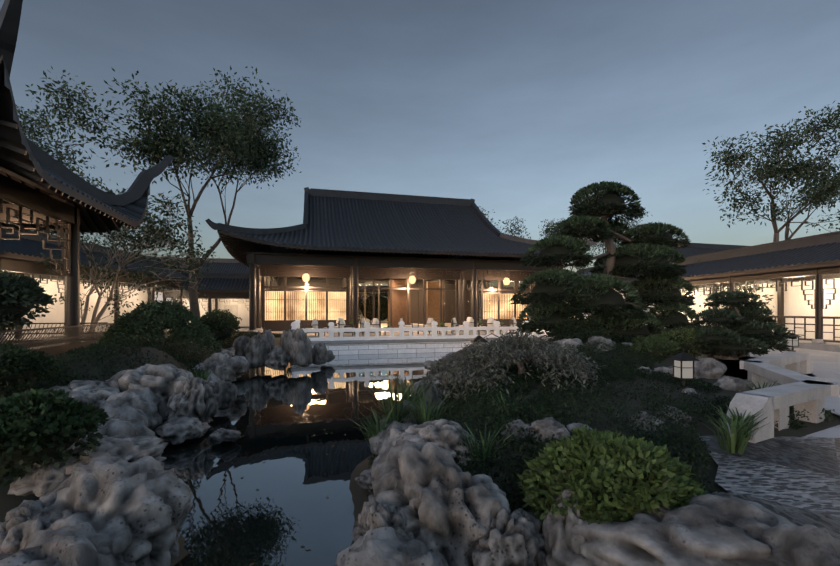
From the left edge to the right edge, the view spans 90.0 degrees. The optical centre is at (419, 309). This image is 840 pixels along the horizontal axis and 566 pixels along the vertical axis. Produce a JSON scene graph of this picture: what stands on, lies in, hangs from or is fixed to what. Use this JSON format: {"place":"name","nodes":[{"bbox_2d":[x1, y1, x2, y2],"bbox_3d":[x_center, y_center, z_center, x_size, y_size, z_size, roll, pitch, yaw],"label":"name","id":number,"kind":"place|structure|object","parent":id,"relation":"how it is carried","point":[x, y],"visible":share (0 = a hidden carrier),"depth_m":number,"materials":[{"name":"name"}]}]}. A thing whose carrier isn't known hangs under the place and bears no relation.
{"place":"outdoors","nodes":[
{"label":"outdoors","id":0,"kind":"place"},
{"bbox_2d":[4,278,147,339],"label":"corridor wall","id":1,"kind":"structure","parent":0,"point":[55,314],"depth_m":24.01,"materials":[{"name":"white paint"}]},
{"bbox_2d":[0,234,188,279],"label":"corridor roof tiles","id":2,"kind":"object","parent":1,"relation":"on","point":[25,247],"visible":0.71,"depth_m":19.56,"materials":[{"name":"grey tile"}]},
{"bbox_2d":[2,229,188,275],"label":"corridor roof ridges","id":3,"kind":"object","parent":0,"point":[40,236],"visible":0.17,"depth_m":22.61,"materials":[{"name":"grey tile"}]},
{"bbox_2d":[152,262,248,278],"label":"house roof tiles","id":4,"kind":"object","parent":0,"point":[240,268],"visible":0.08,"depth_m":56.65,"materials":[{"name":"grey tile"}]},
{"bbox_2d":[170,298,248,326],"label":"wall","id":5,"kind":"structure","parent":0,"point":[243,311],"depth_m":34.88,"materials":[{"name":"white paint"}]},
{"bbox_2d":[224,305,237,316],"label":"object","id":6,"kind":"structure","parent":5,"relation":"in","point":[235,309],"depth_m":34.83,"materials":[{"name":"white paint"}]},
{"bbox_2d":[161,352,449,565],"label":"pond water","id":7,"kind":"structure","parent":0,"point":[299,475],"depth_m":5.59,"materials":[{"name":"black liquid"}]},
{"bbox_2d":[182,371,428,565],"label":"floating leaves","id":8,"kind":"object","parent":7,"relation":"on","point":[265,461],"visible":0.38,"depth_m":5.08,"materials":[{"name":"green plant"}]},
{"bbox_2d":[358,283,363,304],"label":"tree","id":9,"kind":"object","parent":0,"point":[359,294],"depth_m":46.10,"materials":[{"name":"green plant"}]},
{"bbox_2d":[358,292,387,321],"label":"hedge shrub","id":10,"kind":"object","parent":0,"point":[383,312],"depth_m":46.99,"materials":[{"name":"green plant"}]},
{"bbox_2d":[388,280,442,327],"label":"hall bronze screens","id":11,"kind":"object","parent":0,"point":[399,304],"visible":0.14,"depth_m":31.94,"materials":[{"name":"brown metal"}]},
{"bbox_2d":[311,341,523,354],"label":"stone terrace wall","id":12,"kind":"structure","parent":0,"point":[385,348],"depth_m":19.49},
{"bbox_2d":[232,323,554,344],"bbox_3d":[-1.472,1.341,31.824,24.600,0.360,24.210,0,0,-14],"label":"stone balustrade","id":13,"kind":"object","parent":12,"relation":"on","point":[309,335],"depth_m":21.31,"materials":[{"name":"white stone"}]},
{"bbox_2d":[0,322,839,565],"bbox_3d":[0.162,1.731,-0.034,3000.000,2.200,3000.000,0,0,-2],"label":"terrain","id":14,"kind":"structure","parent":0,"point":[8,502],"depth_m":5.59,"materials":[{"name":"green plant"}]},
{"bbox_2d":[0,326,5,343],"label":"broadleaf trunk","id":15,"kind":"object","parent":14,"relation":"on","point":[2,337],"visible":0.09,"depth_m":9.17,"materials":[{"name":"plant"}]},
{"bbox_2d":[0,269,54,332],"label":"broadleaf shrub","id":16,"kind":"object","parent":14,"relation":"on","point":[32,290],"depth_m":9.13,"materials":[{"name":"green plant"}]},
{"bbox_2d":[0,387,110,486],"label":"box shrub","id":17,"kind":"object","parent":14,"relation":"on","point":[79,417],"depth_m":3.43,"materials":[{"name":"green plant"}]},
{"bbox_2d":[0,164,113,356],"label":"pavilion","id":18,"kind":"structure","parent":14,"relation":"on","point":[29,205],"depth_m":12.16,"materials":[{"name":"brown wood"}]},
{"bbox_2d":[0,59,144,232],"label":"pavilion roof underside","id":19,"kind":"structure","parent":18,"relation":"on","point":[10,136],"depth_m":8.25,"materials":[{"name":"brown wood"}]},
{"bbox_2d":[0,55,149,234],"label":"roof eaves","id":20,"kind":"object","parent":18,"relation":"on","point":[87,202],"depth_m":9.75,"materials":[{"name":"brown wood"}]},
{"bbox_2d":[0,64,149,223],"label":"roof tiles","id":21,"kind":"object","parent":18,"relation":"on","point":[134,211],"visible":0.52,"depth_m":12.18,"materials":[{"name":"grey tile"}]},
{"bbox_2d":[16,105,115,249],"bbox_3d":[-21.080,-4.569,23.330,9.638,12.024,8.154,0,0,-2],"label":"tree","id":22,"kind":"object","parent":14,"relation":"on","point":[24,122],"depth_m":21.56,"materials":[{"name":"green plant"}]},
{"bbox_2d":[0,0,173,206],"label":"pavilion roof ridges","id":23,"kind":"object","parent":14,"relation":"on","point":[10,13],"visible":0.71,"depth_m":12.45,"materials":[{"name":"grey tile"}]},
{"bbox_2d":[0,259,182,338],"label":"corridor wood","id":24,"kind":"object","parent":14,"relation":"on","point":[37,271],"visible":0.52,"depth_m":20.82,"materials":[{"name":"brown wood"}]},
{"bbox_2d":[0,256,148,276],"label":"corridor roof underside","id":25,"kind":"structure","parent":24,"relation":"on","point":[8,258],"depth_m":20.94,"materials":[{"name":"brown wood"}]},
{"bbox_2d":[0,252,188,282],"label":"roof eaves","id":26,"kind":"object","parent":24,"relation":"attached to","point":[23,257],"depth_m":17.93,"materials":[{"name":"brown wood"}]},
{"bbox_2d":[14,329,171,339],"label":"corridor floor","id":27,"kind":"structure","parent":14,"relation":"on","point":[83,335],"depth_m":21.06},
{"bbox_2d":[29,172,220,338],"bbox_3d":[-12.575,-1.952,17.415,8.420,6.630,7.214,0,0,-2],"label":"crape myrtle tree","id":28,"kind":"object","parent":14,"relation":"on","point":[164,235],"depth_m":16.78,"materials":[{"name":"green plant"}]},
{"bbox_2d":[0,331,280,459],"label":"bank ground cover","id":29,"kind":"object","parent":14,"relation":"on","point":[139,343],"visible":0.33,"depth_m":8.50,"materials":[{"name":"green plant"}]},
{"bbox_2d":[0,343,58,392],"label":"box shrub","id":30,"kind":"object","parent":29,"relation":"on","point":[40,359],"depth_m":6.15,"materials":[{"name":"green plant"}]},
{"bbox_2d":[96,297,221,353],"bbox_3d":[-7.409,0.434,11.963,3.263,1.602,3.036,0,0,-2],"label":"shrub","id":31,"kind":"object","parent":29,"relation":"attached to","point":[128,325],"depth_m":11.49,"materials":[{"name":"green plant"}]},
{"bbox_2d":[24,65,301,334],"bbox_3d":[-11.055,-5.490,21.535,10.091,13.900,12.593,0,0,-2],"label":"tree","id":32,"kind":"object","parent":14,"relation":"on","point":[152,144],"depth_m":18.38,"materials":[{"name":"green plant"}]},
{"bbox_2d":[163,292,248,311],"bbox_3d":[-16.434,0.006,33.359,6.409,2.750,2.530,0,0,-14],"label":"corridor frame","id":33,"kind":"object","parent":14,"relation":"on","point":[210,296],"visible":0.44,"depth_m":32.25,"materials":[{"name":"brown wood"}]},
{"bbox_2d":[156,290,248,292],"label":"link corridor roof trim","id":34,"kind":"structure","parent":33,"relation":"attached to","point":[219,291],"depth_m":31.62,"materials":[{"name":"brown wood"}]},
{"bbox_2d":[160,278,248,290],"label":"link corridor roof tiles","id":35,"kind":"object","parent":33,"relation":"on","point":[224,284],"visible":0.56,"depth_m":32.59,"materials":[{"name":"grey tile"}]},
{"bbox_2d":[155,273,248,289],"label":"corridor roof ridges","id":36,"kind":"object","parent":35,"relation":"on","point":[229,275],"depth_m":33.55,"materials":[{"name":"grey tile"}]},
{"bbox_2d":[194,310,239,345],"bbox_3d":[-8.789,0.802,18.221,2.043,1.613,1.784,0,0,-2],"label":"terrace shrub","id":37,"kind":"object","parent":14,"relation":"on","point":[216,315],"depth_m":17.85,"materials":[{"name":"green plant"}]},
{"bbox_2d":[207,309,241,332],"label":"bush","id":38,"kind":"object","parent":14,"relation":"on","point":[227,310],"depth_m":21.26,"materials":[{"name":"green plant"}]},
{"bbox_2d":[155,292,387,321],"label":"wall","id":39,"kind":"structure","parent":14,"relation":"on","point":[160,296],"depth_m":47.73,"materials":[{"name":"white paint"}]},
{"bbox_2d":[358,300,366,321],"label":"hedge shrub","id":40,"kind":"object","parent":14,"relation":"on","point":[359,307],"depth_m":46.49,"materials":[{"name":"green plant"}]},
{"bbox_2d":[260,323,543,333],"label":"hall floor slab","id":41,"kind":"structure","parent":14,"relation":"on","point":[382,326],"depth_m":29.42,"materials":[{"name":"grey stone"}]},
{"bbox_2d":[246,252,558,330],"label":"building facade","id":42,"kind":"structure","parent":14,"relation":"on","point":[347,274],"depth_m":27.95,"materials":[{"name":"brown wood"}]},
{"bbox_2d":[218,232,517,259],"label":"hall roof","id":43,"kind":"structure","parent":42,"relation":"on","point":[275,249],"depth_m":38.73,"materials":[{"name":"grey tile"}]},
{"bbox_2d":[219,195,542,256],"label":"hall roof tiles","id":44,"kind":"object","parent":42,"relation":"on","point":[338,222],"visible":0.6,"depth_m":29.67,"materials":[{"name":"grey tile"}]},
{"bbox_2d":[261,276,529,323],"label":"hall glazing","id":45,"kind":"structure","parent":42,"relation":"in","point":[492,285],"depth_m":38.38,"materials":[{"name":"clear glass"}]},
{"bbox_2d":[265,291,526,319],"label":"hall sheer curtains","id":46,"kind":"object","parent":42,"relation":"attached to","point":[338,300],"depth_m":28.38,"materials":[{"name":"beige fabric"}]},
{"bbox_2d":[205,187,597,256],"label":"hall roof ridges","id":47,"kind":"object","parent":42,"relation":"on","point":[383,197],"visible":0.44,"depth_m":33.04,"materials":[{"name":"grey tile"}]},
{"bbox_2d":[217,230,589,267],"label":"roof eaves","id":48,"kind":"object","parent":42,"relation":"on","point":[239,247],"depth_m":24.77,"materials":[{"name":"brown wood"}]},
{"bbox_2d":[302,274,509,284],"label":"hall lantern shades","id":49,"kind":"object","parent":42,"relation":"hanging from","point":[412,279],"visible":0.9,"depth_m":27.91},
{"bbox_2d":[301,319,520,335],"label":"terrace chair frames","id":50,"kind":"structure","parent":42,"relation":"on","point":[511,322],"depth_m":23.96,"materials":[{"name":"white wood"}]},
{"bbox_2d":[302,317,516,331],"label":"chairs","id":51,"kind":"object","parent":50,"relation":"on","point":[314,324],"visible":0.54,"depth_m":24.29,"materials":[{"name":"beige fabric"}]},
{"bbox_2d":[0,358,839,565],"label":"rocks","id":52,"kind":"object","parent":14,"relation":"on","point":[120,496],"visible":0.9,"depth_m":2.89,"materials":[{"name":"grey stone"}]},
{"bbox_2d":[192,328,738,389],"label":"rocks","id":53,"kind":"object","parent":14,"relation":"on","point":[257,350],"visible":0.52,"depth_m":13.50,"materials":[{"name":"grey stone"}]},
{"bbox_2d":[188,368,777,465],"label":"grass clumps","id":54,"kind":"object","parent":14,"relation":"on","point":[740,428],"visible":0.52,"depth_m":5.57,"materials":[{"name":"green plant"}]},
{"bbox_2d":[478,206,530,237],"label":"tree","id":55,"kind":"object","parent":14,"relation":"on","point":[512,230],"depth_m":40.28,"materials":[{"name":"green plant"}]},
{"bbox_2d":[419,329,607,403],"bbox_3d":[1.699,0.858,7.221,3.500,1.058,3.085,0,0,-2],"label":"shrub","id":56,"kind":"object","parent":14,"relation":"on","point":[555,354],"depth_m":6.71,"materials":[{"name":"green plant"}]},
{"bbox_2d":[543,317,611,342],"bbox_3d":[4.928,0.804,13.248,2.051,1.280,1.904,0,0,-2],"label":"shrub","id":57,"kind":"object","parent":14,"relation":"on","point":[595,329],"depth_m":12.80,"materials":[{"name":"green plant"}]},
{"bbox_2d":[538,218,622,278],"bbox_3d":[13.668,-3.446,36.712,7.816,9.784,8.119,0,0,-2],"label":"tree","id":58,"kind":"object","parent":14,"relation":"on","point":[547,230],"depth_m":35.45,"materials":[{"name":"green plant"}]},
{"bbox_2d":[367,326,836,512],"bbox_3d":[3.123,1.243,9.146,7.383,1.495,17.375,0,0,28],"label":"bank ground cover","id":59,"kind":"object","parent":14,"relation":"on","point":[612,366],"visible":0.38,"depth_m":5.24,"materials":[{"name":"green plant"}]},
{"bbox_2d":[469,332,488,366],"bbox_3d":[1.143,0.767,8.136,0.340,0.670,0.340,0,0,-2],"label":"garden lantern","id":60,"kind":"object","parent":59,"relation":"on","point":[477,338],"visible":0.31,"depth_m":8.05,"materials":[{"name":"grey stone"}]},
{"bbox_2d":[510,181,701,343],"bbox_3d":[6.820,-1.428,14.369,7.520,6.100,3.381,0,0,-25],"label":"podocarpus tree","id":61,"kind":"object","parent":14,"relation":"on","point":[635,313],"depth_m":13.82,"materials":[{"name":"green plant"}]},
{"bbox_2d":[517,425,708,526],"bbox_3d":[1.515,1.514,3.326,1.522,1.190,1.295,0,0,-2],"label":"shrub","id":62,"kind":"object","parent":14,"relation":"on","point":[612,452],"depth_m":3.05,"materials":[{"name":"green plant"}]},
{"bbox_2d":[597,210,658,275],"bbox_3d":[19.595,-4.172,39.989,6.762,11.248,4.979,0,0,-2],"label":"tree","id":63,"kind":"object","parent":14,"relation":"on","point":[628,224],"depth_m":39.89,"materials":[{"name":"green plant"}]},
{"bbox_2d":[630,334,680,359],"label":"shrub","id":64,"kind":"object","parent":14,"relation":"on","point":[668,343],"depth_m":10.08,"materials":[{"name":"green plant"}]},
{"bbox_2d":[667,349,699,388],"bbox_3d":[4.348,0.972,6.932,0.340,0.670,0.340,0,0,-2],"label":"garden lantern","id":65,"kind":"object","parent":14,"relation":"on","point":[682,356],"visible":0.65,"depth_m":6.84,"materials":[{"name":"black metal"}]},
{"bbox_2d":[674,360,692,377],"bbox_3d":[4.348,0.972,6.932,0.190,0.298,0.190,0,0,-2],"label":"lantern light","id":66,"kind":"object","parent":65,"relation":"on","point":[687,372],"visible":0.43,"depth_m":6.84,"materials":[{"name":"white paper"}]},
{"bbox_2d":[659,327,709,356],"bbox_3d":[7.017,0.894,11.188,1.237,0.903,1.185,0,0,-2],"label":"shrub","id":67,"kind":"object","parent":14,"relation":"on","point":[669,334],"depth_m":10.90,"materials":[{"name":"green plant"}]},
{"bbox_2d":[655,324,747,357],"bbox_3d":[8.203,0.935,12.203,2.704,1.119,2.115,0,0,-2],"label":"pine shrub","id":68,"kind":"object","parent":14,"relation":"on","point":[697,326],"depth_m":11.97,"materials":[{"name":"green plant"}]},
{"bbox_2d":[634,265,839,342],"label":"corridor wood","id":69,"kind":"object","parent":14,"relation":"on","point":[818,275],"visible":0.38,"depth_m":16.47,"materials":[{"name":"brown wood"}]},
{"bbox_2d":[626,242,839,282],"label":"corridor roof tiles","id":70,"kind":"object","parent":69,"relation":"on","point":[820,253],"visible":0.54,"depth_m":17.35,"materials":[{"name":"grey tile"}]},
{"bbox_2d":[623,231,839,280],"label":"corridor roof ridges","id":71,"kind":"object","parent":70,"relation":"on","point":[818,239],"depth_m":18.41,"materials":[{"name":"grey tile"}]},
{"bbox_2d":[647,260,839,282],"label":"roof eave","id":72,"kind":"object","parent":69,"relation":"attached to","point":[815,265],"depth_m":16.26,"materials":[{"name":"brown wood"}]},
{"bbox_2d":[690,290,798,356],"bbox_3d":[8.680,0.357,11.145,3.448,1.842,1.984,0,0,-35],"label":"pine tree","id":73,"kind":"object","parent":14,"relation":"on","point":[766,323],"depth_m":10.81,"materials":[{"name":"green plant"}]},
{"bbox_2d":[671,329,839,351],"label":"corridor base","id":74,"kind":"object","parent":14,"relation":"on","point":[817,344],"visible":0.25,"depth_m":15.03,"materials":[{"name":"grey stone"}]},
{"bbox_2d":[676,101,839,322],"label":"tree","id":75,"kind":"object","parent":14,"relation":"on","point":[807,175],"depth_m":20.03,"materials":[{"name":"green plant"}]},
{"bbox_2d":[699,435,839,538],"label":"pebble paving","id":76,"kind":"structure","parent":14,"relation":"on","point":[801,473],"depth_m":3.46,"materials":[{"name":"stone"}]},
{"bbox_2d":[716,347,839,437],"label":"slab paving","id":77,"kind":"structure","parent":14,"relation":"on","point":[825,365],"depth_m":9.64,"materials":[{"name":"stone"}]},
{"bbox_2d":[786,331,800,351],"bbox_3d":[12.295,1.036,13.857,0.340,0.670,0.340,0,0,-2],"label":"garden lantern","id":78,"kind":"object","parent":77,"relation":"on","point":[792,346],"visible":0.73,"depth_m":13.78,"materials":[{"name":"grey stone"}]},
{"bbox_2d":[787,337,797,345],"bbox_3d":[12.295,1.036,13.857,0.190,0.298,0.190,0,0,-2],"label":"lantern light","id":79,"kind":"object","parent":78,"relation":"on","point":[795,343],"visible":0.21,"depth_m":13.76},
{"bbox_2d":[725,352,838,442],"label":"zigzag stone parapet","id":80,"kind":"structure","parent":14,"relation":"on","point":[797,388],"depth_m":5.12,"materials":[{"name":"stone"}]},
{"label":"house walls","id":81,"kind":"object","parent":14,"relation":"on","visible":0},
{"bbox_2d":[156,257,239,262],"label":"roof ridge","id":82,"kind":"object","parent":81,"relation":"on","point":[218,260],"depth_m":57.70,"materials":[{"name":"grey tile"}]},
{"bbox_2d":[604,243,747,264],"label":"house roof ridges","id":83,"kind":"object","parent":81,"relation":"on","point":[704,245],"visible":0.02,"depth_m":52.83,"materials":[{"name":"grey tile"}]},
{"bbox_2d":[0,0,839,285],"label":"sky","id":84,"kind":"structure","parent":0,"point":[514,108],"materials":[{"name":"blue"}]},
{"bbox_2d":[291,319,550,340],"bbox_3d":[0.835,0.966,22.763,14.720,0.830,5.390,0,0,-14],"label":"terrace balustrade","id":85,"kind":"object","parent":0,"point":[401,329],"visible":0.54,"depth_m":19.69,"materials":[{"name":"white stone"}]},
{"bbox_2d":[669,247,730,259],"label":"house roof tiles","id":86,"kind":"object","parent":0,"point":[688,251],"visible":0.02,"depth_m":51.03,"materials":[{"name":"grey tile"}]},
{"bbox_2d":[679,278,839,339],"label":"corridor wall","id":87,"kind":"structure","parent":0,"point":[795,304],"depth_m":18.41,"materials":[{"name":"white paint"}]},
{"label":"wall cap underside","id":88,"kind":"object","parent":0,"visible":0},
{"bbox_2d":[359,289,387,290],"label":"beam","id":89,"kind":"structure","parent":88,"relation":"on","point":[375,290],"depth_m":47.74,"materials":[{"name":"brown wood"}]}
]}

